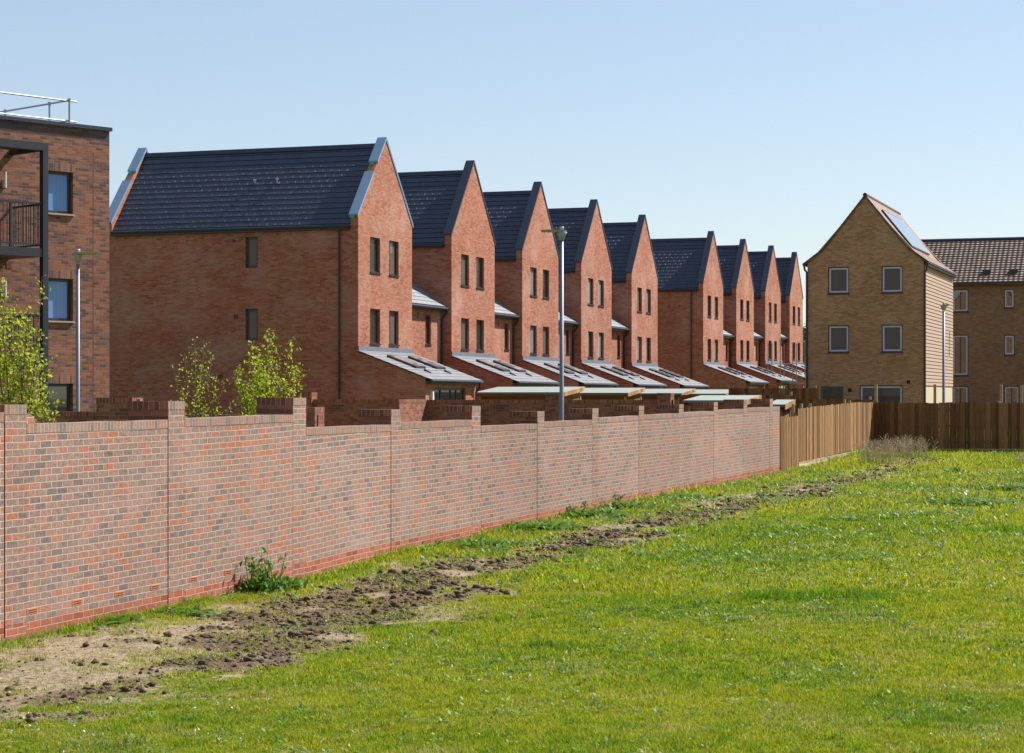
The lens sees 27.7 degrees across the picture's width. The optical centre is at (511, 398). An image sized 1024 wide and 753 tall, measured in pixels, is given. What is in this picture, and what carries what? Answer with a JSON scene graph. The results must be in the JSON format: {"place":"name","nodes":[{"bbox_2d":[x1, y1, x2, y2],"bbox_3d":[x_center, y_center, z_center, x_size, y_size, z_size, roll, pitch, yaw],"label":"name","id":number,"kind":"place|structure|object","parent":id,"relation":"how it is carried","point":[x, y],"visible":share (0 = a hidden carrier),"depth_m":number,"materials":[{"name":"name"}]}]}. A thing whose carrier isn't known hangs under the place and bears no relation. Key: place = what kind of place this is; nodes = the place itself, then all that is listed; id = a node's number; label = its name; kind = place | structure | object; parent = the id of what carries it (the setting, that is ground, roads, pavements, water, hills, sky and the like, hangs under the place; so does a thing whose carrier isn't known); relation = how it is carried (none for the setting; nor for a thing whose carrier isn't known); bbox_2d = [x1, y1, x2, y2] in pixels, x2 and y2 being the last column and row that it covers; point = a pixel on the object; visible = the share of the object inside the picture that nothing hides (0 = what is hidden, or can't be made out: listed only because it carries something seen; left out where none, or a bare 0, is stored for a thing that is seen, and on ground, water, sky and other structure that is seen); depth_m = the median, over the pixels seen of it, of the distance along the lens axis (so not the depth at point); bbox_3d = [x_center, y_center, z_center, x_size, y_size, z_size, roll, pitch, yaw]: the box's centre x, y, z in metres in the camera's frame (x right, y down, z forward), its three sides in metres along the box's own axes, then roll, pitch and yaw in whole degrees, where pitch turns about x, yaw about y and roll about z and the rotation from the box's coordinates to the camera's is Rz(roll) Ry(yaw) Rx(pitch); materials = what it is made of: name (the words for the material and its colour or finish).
{"place":"outdoors","nodes":[
{"label":"outdoors","id":0,"kind":"place"},
{"bbox_2d":[0,427,1023,752],"bbox_3d":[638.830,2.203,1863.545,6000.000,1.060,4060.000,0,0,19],"label":"ground","id":1,"kind":"structure","parent":0,"point":[58,667],"depth_m":21.45,"materials":[{"name":"green plant"}]},
{"bbox_2d":[0,275,57,422],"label":"sapling","id":2,"kind":"object","parent":1,"relation":"on","point":[17,385],"visible":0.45,"depth_m":29.91,"materials":[{"name":"green plant"}]},
{"bbox_2d":[30,387,64,422],"bbox_3d":[-6.187,1.077,27.005,0.610,2.448,0.605,0,0,19],"label":"sapling","id":3,"kind":"object","parent":1,"relation":"on","point":[35,409],"visible":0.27,"depth_m":26.98,"materials":[{"name":"green plant"}]},
{"bbox_2d":[0,91,112,410],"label":"apartment block","id":4,"kind":"structure","parent":1,"relation":"on","point":[54,195],"depth_m":56.00,"materials":[{"name":"brick"}]},
{"bbox_2d":[48,384,69,410],"bbox_3d":[-12.207,0.198,56.018,0.230,1.175,0.880,0,0,43],"label":"window","id":5,"kind":"structure","parent":4,"relation":"in","point":[63,390],"depth_m":56.14,"materials":[{"name":"grey glass"}]},
{"bbox_2d":[48,171,74,215],"bbox_3d":[-12.207,-5.513,56.018,0.230,1.175,0.880,0,0,43],"label":"window","id":6,"kind":"structure","parent":4,"relation":"in","point":[58,182],"depth_m":56.11,"materials":[{"name":"blue glass"}]},
{"bbox_2d":[48,278,74,322],"bbox_3d":[-12.207,-2.627,56.018,0.230,1.185,0.880,0,0,43],"label":"window","id":7,"kind":"structure","parent":4,"relation":"in","point":[59,295],"depth_m":56.11,"materials":[{"name":"blue glass"}]},
{"bbox_2d":[28,398,142,422],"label":"garden wall","id":8,"kind":"structure","parent":1,"relation":"on","point":[111,409],"depth_m":42.05,"materials":[{"name":"brick"}]},
{"bbox_2d":[73,249,98,410],"bbox_3d":[-9.832,-0.420,48.000,0.620,6.040,0.380,0,0,0],"label":"street lamp","id":9,"kind":"object","parent":1,"relation":"on","point":[78,254],"visible":0.73,"depth_m":47.97,"materials":[{"name":"grey metal"}]},
{"bbox_2d":[97,611,162,624],"bbox_3d":[-4.562,2.540,24.002,0.874,0.112,0.822,0,0,19],"label":"weed plant","id":10,"kind":"object","parent":1,"relation":"on","point":[109,622],"visible":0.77,"depth_m":23.97,"materials":[{"name":"green plant"}]},
{"bbox_2d":[147,603,219,617],"bbox_3d":[-4.028,2.546,24.978,1.035,0.113,0.918,0,0,-27],"label":"weed plant","id":11,"kind":"object","parent":1,"relation":"on","point":[194,609],"visible":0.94,"depth_m":24.92,"materials":[{"name":"green plant"}]},
{"bbox_2d":[170,337,229,417],"bbox_3d":[-5.048,0.708,33.074,1.062,3.387,0.706,0,0,-45],"label":"sapling","id":12,"kind":"object","parent":1,"relation":"on","point":[200,400],"visible":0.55,"depth_m":33.13,"materials":[{"name":"green plant"}]},
{"bbox_2d":[186,407,324,426],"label":"garden wall","id":13,"kind":"structure","parent":1,"relation":"on","point":[314,416],"depth_m":39.97,"materials":[{"name":"brick"}]},
{"bbox_2d":[237,546,291,593],"bbox_3d":[-3.251,2.243,27.204,0.744,0.636,0.913,0,0,-10],"label":"weed plant","id":14,"kind":"object","parent":1,"relation":"on","point":[263,581],"visible":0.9,"depth_m":27.09,"materials":[{"name":"green plant"}]},
{"bbox_2d":[227,328,309,415],"bbox_3d":[-3.976,0.641,33.074,1.331,3.520,1.072,0,0,19],"label":"sapling","id":15,"kind":"object","parent":1,"relation":"on","point":[261,391],"visible":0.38,"depth_m":33.00,"materials":[{"name":"green plant"}]},
{"bbox_2d":[276,575,311,589],"bbox_3d":[-2.984,2.438,27.634,0.646,0.218,0.651,0,0,2],"label":"weed plant","id":16,"kind":"object","parent":1,"relation":"on","point":[296,583],"visible":0.38,"depth_m":27.53,"materials":[{"name":"green plant"}]},
{"bbox_2d":[109,137,483,413],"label":"terraced house","id":17,"kind":"structure","parent":1,"relation":"on","point":[228,255],"depth_m":79.85,"materials":[{"name":"brick"}]},
{"bbox_2d":[246,237,257,267],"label":"window","id":18,"kind":"structure","parent":17,"relation":"in","point":[251,242],"depth_m":79.26,"materials":[{"name":"grey glass"}]},
{"bbox_2d":[246,309,257,339],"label":"window","id":19,"kind":"structure","parent":17,"relation":"in","point":[251,314],"depth_m":79.26,"materials":[{"name":"grey glass"}]},
{"bbox_2d":[370,237,381,273],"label":"window","id":20,"kind":"structure","parent":17,"relation":"in","point":[373,241],"depth_m":79.44,"materials":[{"name":"grey glass"}]},
{"bbox_2d":[370,309,381,344],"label":"window","id":21,"kind":"structure","parent":17,"relation":"in","point":[373,312],"depth_m":79.44,"materials":[{"name":"grey glass"}]},
{"bbox_2d":[389,241,399,276],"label":"window","id":22,"kind":"structure","parent":17,"relation":"in","point":[392,245],"depth_m":81.26,"materials":[{"name":"glass"}]},
{"bbox_2d":[389,311,399,345],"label":"window","id":23,"kind":"structure","parent":17,"relation":"in","point":[392,314],"depth_m":81.26,"materials":[{"name":"glass"}]},
{"bbox_2d":[425,315,431,345],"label":"window","id":24,"kind":"structure","parent":17,"relation":"in","point":[426,316],"depth_m":85.89,"materials":[{"name":"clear glass"}]},
{"bbox_2d":[434,387,463,399],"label":"patio door","id":25,"kind":"structure","parent":17,"relation":"in","point":[439,393],"depth_m":79.44,"materials":[{"name":"grey glass"}]},
{"bbox_2d":[297,392,426,426],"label":"garden wall","id":26,"kind":"structure","parent":1,"relation":"on","point":[341,412],"depth_m":65.51,"materials":[{"name":"brick"}]},
{"bbox_2d":[0,398,779,642],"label":"boundary wall","id":27,"kind":"structure","parent":1,"relation":"on","point":[149,505],"depth_m":28.57,"materials":[{"name":"brick"}]},
{"bbox_2d":[401,550,450,556],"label":"weed plant","id":28,"kind":"object","parent":1,"relation":"on","point":[430,553],"visible":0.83,"depth_m":32.03,"materials":[{"name":"green plant"}]},
{"bbox_2d":[398,160,558,399],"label":"terraced house","id":29,"kind":"structure","parent":1,"relation":"on","point":[453,253],"depth_m":88.97,"materials":[{"name":"brick"}]},
{"bbox_2d":[461,254,469,286],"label":"window","id":30,"kind":"structure","parent":29,"relation":"in","point":[463,257],"depth_m":88.83,"materials":[{"name":"glass"}]},
{"bbox_2d":[461,318,469,350],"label":"window","id":31,"kind":"structure","parent":29,"relation":"in","point":[463,321],"depth_m":88.83,"materials":[{"name":"glass"}]},
{"bbox_2d":[476,257,484,289],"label":"window","id":32,"kind":"structure","parent":29,"relation":"in","point":[478,260],"depth_m":90.61,"materials":[{"name":"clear glass"}]},
{"bbox_2d":[476,320,484,351],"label":"window","id":33,"kind":"structure","parent":29,"relation":"in","point":[478,322],"depth_m":90.61,"materials":[{"name":"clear glass"}]},
{"bbox_2d":[504,323,509,350],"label":"window","id":34,"kind":"structure","parent":29,"relation":"in","point":[505,325],"depth_m":95.33,"materials":[{"name":"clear glass"}]},
{"bbox_2d":[436,536,536,548],"bbox_3d":[-0.450,2.329,33.755,1.708,0.164,1.853,0,0,19],"label":"weed plant","id":35,"kind":"object","parent":1,"relation":"on","point":[486,542],"visible":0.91,"depth_m":33.60,"materials":[{"name":"green plant"}]},
{"bbox_2d":[478,544,501,551],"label":"weed plant","id":36,"kind":"object","parent":1,"relation":"on","point":[498,548],"visible":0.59,"depth_m":32.81,"materials":[{"name":"green plant"}]},
{"bbox_2d":[0,455,990,728],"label":"soil clods","id":37,"kind":"object","parent":1,"relation":"on","point":[358,591],"visible":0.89,"depth_m":25.89,"materials":[{"name":"brown soil"}]},
{"bbox_2d":[0,471,1018,752],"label":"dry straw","id":38,"kind":"object","parent":1,"relation":"on","point":[386,621],"visible":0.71,"depth_m":22.19,"materials":[{"name":"beige plant"}]},
{"bbox_2d":[0,445,1023,752],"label":"grass","id":39,"kind":"structure","parent":1,"relation":"on","point":[850,699],"depth_m":21.24,"materials":[{"name":"green plant"}]},
{"bbox_2d":[9,470,1023,752],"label":"white flowers","id":40,"kind":"object","parent":1,"relation":"on","point":[565,646],"visible":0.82,"depth_m":22.14,"materials":[{"name":"white plant"}]},
{"bbox_2d":[477,387,584,399],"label":"garden shed","id":41,"kind":"structure","parent":1,"relation":"on","point":[522,393],"depth_m":82.59,"materials":[{"name":"brown wood"}]},
{"bbox_2d":[483,181,617,387],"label":"terraced house","id":42,"kind":"structure","parent":1,"relation":"on","point":[527,256],"depth_m":97.77,"materials":[{"name":"brick"}]},
{"bbox_2d":[530,267,537,296],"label":"window","id":43,"kind":"structure","parent":42,"relation":"in","point":[532,270],"depth_m":97.68,"materials":[{"name":"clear glass"}]},
{"bbox_2d":[530,325,537,354],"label":"window","id":44,"kind":"structure","parent":42,"relation":"in","point":[532,328],"depth_m":97.68,"materials":[{"name":"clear glass"}]},
{"bbox_2d":[543,270,549,298],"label":"window","id":45,"kind":"structure","parent":42,"relation":"in","point":[544,271],"depth_m":99.42,"materials":[{"name":"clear glass"}]},
{"bbox_2d":[543,327,549,355],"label":"window","id":46,"kind":"structure","parent":42,"relation":"in","point":[544,328],"depth_m":99.42,"materials":[{"name":"glass"}]},
{"bbox_2d":[566,330,570,354],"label":"window","id":47,"kind":"structure","parent":42,"relation":"in","point":[566,330],"depth_m":104.16,"materials":[{"name":"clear glass"}]},
{"bbox_2d":[427,393,673,425],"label":"garden wall","id":48,"kind":"structure","parent":1,"relation":"on","point":[494,412],"depth_m":65.85,"materials":[{"name":"brick"}]},
{"bbox_2d":[540,226,566,420],"bbox_3d":[0.963,-0.680,48.000,0.626,6.560,0.380,0,0,0],"label":"street lamp","id":49,"kind":"object","parent":1,"relation":"on","point":[561,232],"visible":0.8,"depth_m":47.96,"materials":[{"name":"grey metal"}]},
{"bbox_2d":[500,518,610,532],"bbox_3d":[0.623,2.277,37.377,2.234,0.195,2.404,0,0,-28],"label":"weed plant","id":50,"kind":"object","parent":1,"relation":"on","point":[540,524],"visible":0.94,"depth_m":37.25,"materials":[{"name":"green plant"}]},
{"bbox_2d":[556,501,638,518],"bbox_3d":[1.338,2.231,40.694,2.070,0.388,2.353,0,0,19],"label":"weed plant","id":51,"kind":"object","parent":1,"relation":"on","point":[580,512],"visible":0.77,"depth_m":40.61,"materials":[{"name":"green plant"}]},
{"bbox_2d":[548,199,666,388],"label":"terraced house","id":52,"kind":"structure","parent":1,"relation":"on","point":[599,343],"depth_m":106.67,"materials":[{"name":"brick"}]},
{"bbox_2d":[588,332,591,357],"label":"window","id":53,"kind":"structure","parent":52,"relation":"in","point":[589,333],"depth_m":106.45,"materials":[{"name":"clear glass"}]},
{"bbox_2d":[588,278,593,305],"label":"window","id":54,"kind":"structure","parent":52,"relation":"in","point":[589,280],"depth_m":106.45,"materials":[{"name":"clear glass"}]},
{"bbox_2d":[598,280,604,306],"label":"window","id":55,"kind":"structure","parent":52,"relation":"in","point":[599,282],"depth_m":108.15,"materials":[{"name":"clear glass"}]},
{"bbox_2d":[598,333,604,358],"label":"window","id":56,"kind":"structure","parent":52,"relation":"in","point":[599,334],"depth_m":108.15,"materials":[{"name":"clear glass"}]},
{"bbox_2d":[617,335,620,357],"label":"window","id":57,"kind":"structure","parent":52,"relation":"in","point":[617,335],"depth_m":112.90,"materials":[{"name":"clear glass"}]},
{"bbox_2d":[580,388,644,399],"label":"garden shed","id":58,"kind":"structure","parent":1,"relation":"on","point":[611,394],"depth_m":90.97,"materials":[{"name":"white wood"}]},
{"bbox_2d":[599,487,658,509],"bbox_3d":[2.389,2.112,43.309,1.617,0.521,1.592,0,0,19],"label":"weed plant","id":59,"kind":"object","parent":1,"relation":"on","point":[627,504],"visible":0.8,"depth_m":43.19,"materials":[{"name":"green plant"}]},
{"bbox_2d":[603,214,708,388],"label":"terraced house","id":60,"kind":"structure","parent":1,"relation":"on","point":[635,277],"depth_m":115.25,"materials":[{"name":"brick"}]},
{"bbox_2d":[637,288,642,312],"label":"window","id":61,"kind":"structure","parent":60,"relation":"in","point":[638,289],"depth_m":115.35,"materials":[{"name":"glass"}]},
{"bbox_2d":[637,337,642,361],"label":"window","id":62,"kind":"structure","parent":60,"relation":"in","point":[638,338],"depth_m":115.35,"materials":[{"name":"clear glass"}]},
{"bbox_2d":[646,289,651,313],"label":"window","id":63,"kind":"structure","parent":60,"relation":"in","point":[647,291],"depth_m":117.14,"materials":[{"name":"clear glass"}]},
{"bbox_2d":[646,338,651,361],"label":"window","id":64,"kind":"structure","parent":60,"relation":"in","point":[647,339],"depth_m":117.14,"materials":[{"name":"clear glass"}]},
{"bbox_2d":[641,389,695,403],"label":"garden shed","id":65,"kind":"structure","parent":1,"relation":"on","point":[649,394],"depth_m":99.89,"materials":[{"name":"white wood"}]},
{"bbox_2d":[661,490,720,498],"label":"weed plant","id":66,"kind":"object","parent":1,"relation":"on","point":[692,495],"visible":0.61,"depth_m":47.03,"materials":[{"name":"green plant"}]},
{"bbox_2d":[651,231,768,388],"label":"terraced house","id":67,"kind":"structure","parent":1,"relation":"on","point":[694,338],"depth_m":129.92,"materials":[{"name":"brick"}]},
{"bbox_2d":[692,389,728,394],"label":"garden shed","id":68,"kind":"structure","parent":1,"relation":"on","point":[711,391],"depth_m":109.16,"materials":[{"name":"white wood"}]},
{"bbox_2d":[683,395,761,411],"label":"garden shed","id":69,"kind":"structure","parent":1,"relation":"on","point":[710,398],"depth_m":65.45,"materials":[{"name":"white wood"}]},
{"bbox_2d":[679,392,795,416],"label":"garden fence","id":70,"kind":"object","parent":1,"relation":"on","point":[790,396],"visible":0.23,"depth_m":77.00,"materials":[{"name":"brown wood"}]},
{"bbox_2d":[717,239,795,388],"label":"terraced house","id":71,"kind":"structure","parent":1,"relation":"on","point":[738,304],"depth_m":139.62,"materials":[{"name":"brick"}]},
{"bbox_2d":[729,385,819,399],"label":"garden fence","id":72,"kind":"object","parent":1,"relation":"on","point":[806,393],"visible":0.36,"depth_m":93.11,"materials":[{"name":"brown wood"}]},
{"bbox_2d":[748,245,805,388],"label":"terraced house","id":73,"kind":"structure","parent":1,"relation":"on","point":[767,299],"depth_m":148.22,"materials":[{"name":"brick"}]},
{"bbox_2d":[773,399,795,416],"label":"garden shed","id":74,"kind":"structure","parent":1,"relation":"on","point":[785,405],"depth_m":65.94,"materials":[{"name":"brown wood"}]},
{"bbox_2d":[776,252,805,372],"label":"terraced house","id":75,"kind":"structure","parent":1,"relation":"on","point":[792,298],"depth_m":156.49,"materials":[{"name":"brick"}]},
{"bbox_2d":[779,339,805,387],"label":"scaffold","id":76,"kind":"object","parent":1,"relation":"on","point":[792,383],"visible":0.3,"depth_m":139.68,"materials":[{"name":"grey metal"}]},
{"bbox_2d":[803,326,805,359],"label":"tree","id":77,"kind":"object","parent":1,"relation":"on","point":[804,334],"visible":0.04,"depth_m":204.84,"materials":[{"name":"green plant"}]},
{"bbox_2d":[780,399,872,471],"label":"timber fence","id":78,"kind":"object","parent":1,"relation":"on","point":[809,434],"visible":0.91,"depth_m":66.83,"materials":[{"name":"brown wood"}]},
{"bbox_2d":[795,397,873,414],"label":"garden fence","id":79,"kind":"object","parent":1,"relation":"on","point":[815,402],"visible":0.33,"depth_m":88.49,"materials":[{"name":"brown wood"}]},
{"bbox_2d":[874,384,876,402],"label":"fence post","id":80,"kind":"object","parent":1,"relation":"on","point":[875,392],"visible":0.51,"depth_m":77.45,"materials":[{"name":"brown wood"}]},
{"bbox_2d":[802,193,956,402],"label":"detached house","id":81,"kind":"structure","parent":1,"relation":"on","point":[880,276],"depth_m":97.15,"materials":[{"name":"brick"}]},
{"bbox_2d":[822,387,842,399],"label":"back door","id":82,"kind":"structure","parent":81,"relation":"in","point":[827,392],"depth_m":97.64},
{"bbox_2d":[827,267,849,294],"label":"window","id":83,"kind":"structure","parent":81,"relation":"in","point":[838,277],"depth_m":97.54,"materials":[{"name":"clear glass"}]},
{"bbox_2d":[827,325,849,353],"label":"window","id":84,"kind":"structure","parent":81,"relation":"in","point":[838,335],"depth_m":97.54,"materials":[{"name":"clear glass"}]},
{"bbox_2d":[860,385,902,402],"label":"patio door","id":85,"kind":"structure","parent":81,"relation":"in","point":[885,393],"depth_m":96.85,"materials":[{"name":"grey glass"}]},
{"bbox_2d":[881,266,902,293],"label":"window","id":86,"kind":"structure","parent":81,"relation":"in","point":[892,276],"depth_m":96.71,"materials":[{"name":"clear glass"}]},
{"bbox_2d":[881,325,902,352],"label":"window","id":87,"kind":"structure","parent":81,"relation":"in","point":[892,335],"depth_m":96.71,"materials":[{"name":"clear glass"}]},
{"bbox_2d":[850,437,920,463],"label":"dry weeds","id":88,"kind":"object","parent":1,"relation":"on","point":[871,449],"visible":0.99,"depth_m":65.47,"materials":[{"name":"plant"}]},
{"bbox_2d":[881,433,939,457],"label":"dry weeds","id":89,"kind":"object","parent":1,"relation":"on","point":[912,447],"visible":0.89,"depth_m":69.85,"materials":[{"name":"plant"}]},
{"bbox_2d":[933,384,935,447],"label":"fence post","id":90,"kind":"object","parent":1,"relation":"on","point":[934,393],"visible":0.54,"depth_m":78.94,"materials":[{"name":"brown wood"}]},
{"bbox_2d":[940,303,949,444],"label":"street lamp","id":91,"kind":"object","parent":1,"relation":"on","point":[943,307],"visible":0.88,"depth_m":83.95,"materials":[{"name":"grey metal"}]},
{"bbox_2d":[873,401,1023,451],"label":"timber fence","id":92,"kind":"object","parent":1,"relation":"on","point":[984,426],"visible":0.86,"depth_m":75.37,"materials":[{"name":"brown wood"}]},
{"bbox_2d":[936,466,969,472],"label":"weed plant","id":93,"kind":"object","parent":1,"relation":"on","point":[954,469],"visible":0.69,"depth_m":59.49,"materials":[{"name":"green plant"}]},
{"bbox_2d":[913,495,1023,505],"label":"weed plant","id":94,"kind":"object","parent":1,"relation":"on","point":[978,500],"visible":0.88,"depth_m":44.27,"materials":[{"name":"green plant"}]},
{"bbox_2d":[921,237,1023,424],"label":"terraced house","id":95,"kind":"structure","parent":1,"relation":"on","point":[988,320],"depth_m":125.87,"materials":[{"name":"brown brick"}]},
{"bbox_2d":[952,386,967,424],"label":"window","id":96,"kind":"structure","parent":95,"relation":"in","point":[959,393],"depth_m":126.29,"materials":[{"name":"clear glass"}]},
{"bbox_2d":[953,335,967,376],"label":"window","id":97,"kind":"structure","parent":95,"relation":"in","point":[960,342],"depth_m":126.26,"materials":[{"name":"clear glass"}]},
{"bbox_2d":[953,289,968,312],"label":"window","id":98,"kind":"structure","parent":95,"relation":"in","point":[960,296],"depth_m":126.26,"materials":[{"name":"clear glass"}]},
{"bbox_2d":[1003,289,1014,308],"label":"window","id":99,"kind":"structure","parent":95,"relation":"in","point":[1008,293],"depth_m":125.34,"materials":[{"name":"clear glass"}]},
{"bbox_2d":[1003,335,1014,355],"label":"window","id":100,"kind":"structure","parent":95,"relation":"in","point":[1009,340],"depth_m":125.31,"materials":[{"name":"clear glass"}]},
{"bbox_2d":[1004,386,1018,402],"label":"window","id":101,"kind":"structure","parent":95,"relation":"in","point":[1011,393],"depth_m":125.28,"materials":[{"name":"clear glass"}]},
{"bbox_2d":[974,483,1023,490],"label":"weed plant","id":102,"kind":"object","parent":1,"relation":"on","point":[1008,488],"visible":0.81,"depth_m":49.98,"materials":[{"name":"green plant"}]},
{"bbox_2d":[1000,384,1002,402],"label":"fence post","id":103,"kind":"object","parent":1,"relation":"on","point":[1001,392],"visible":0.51,"depth_m":78.96,"materials":[{"name":"brown wood"}]},
{"bbox_2d":[1020,385,1022,402],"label":"fence post","id":104,"kind":"object","parent":1,"relation":"on","point":[1021,393],"visible":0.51,"depth_m":79.95,"materials":[{"name":"brown wood"}]},
{"bbox_2d":[0,0,1023,327],"label":"sky","id":105,"kind":"structure","parent":0,"point":[763,123],"materials":[{"name":"blue"}]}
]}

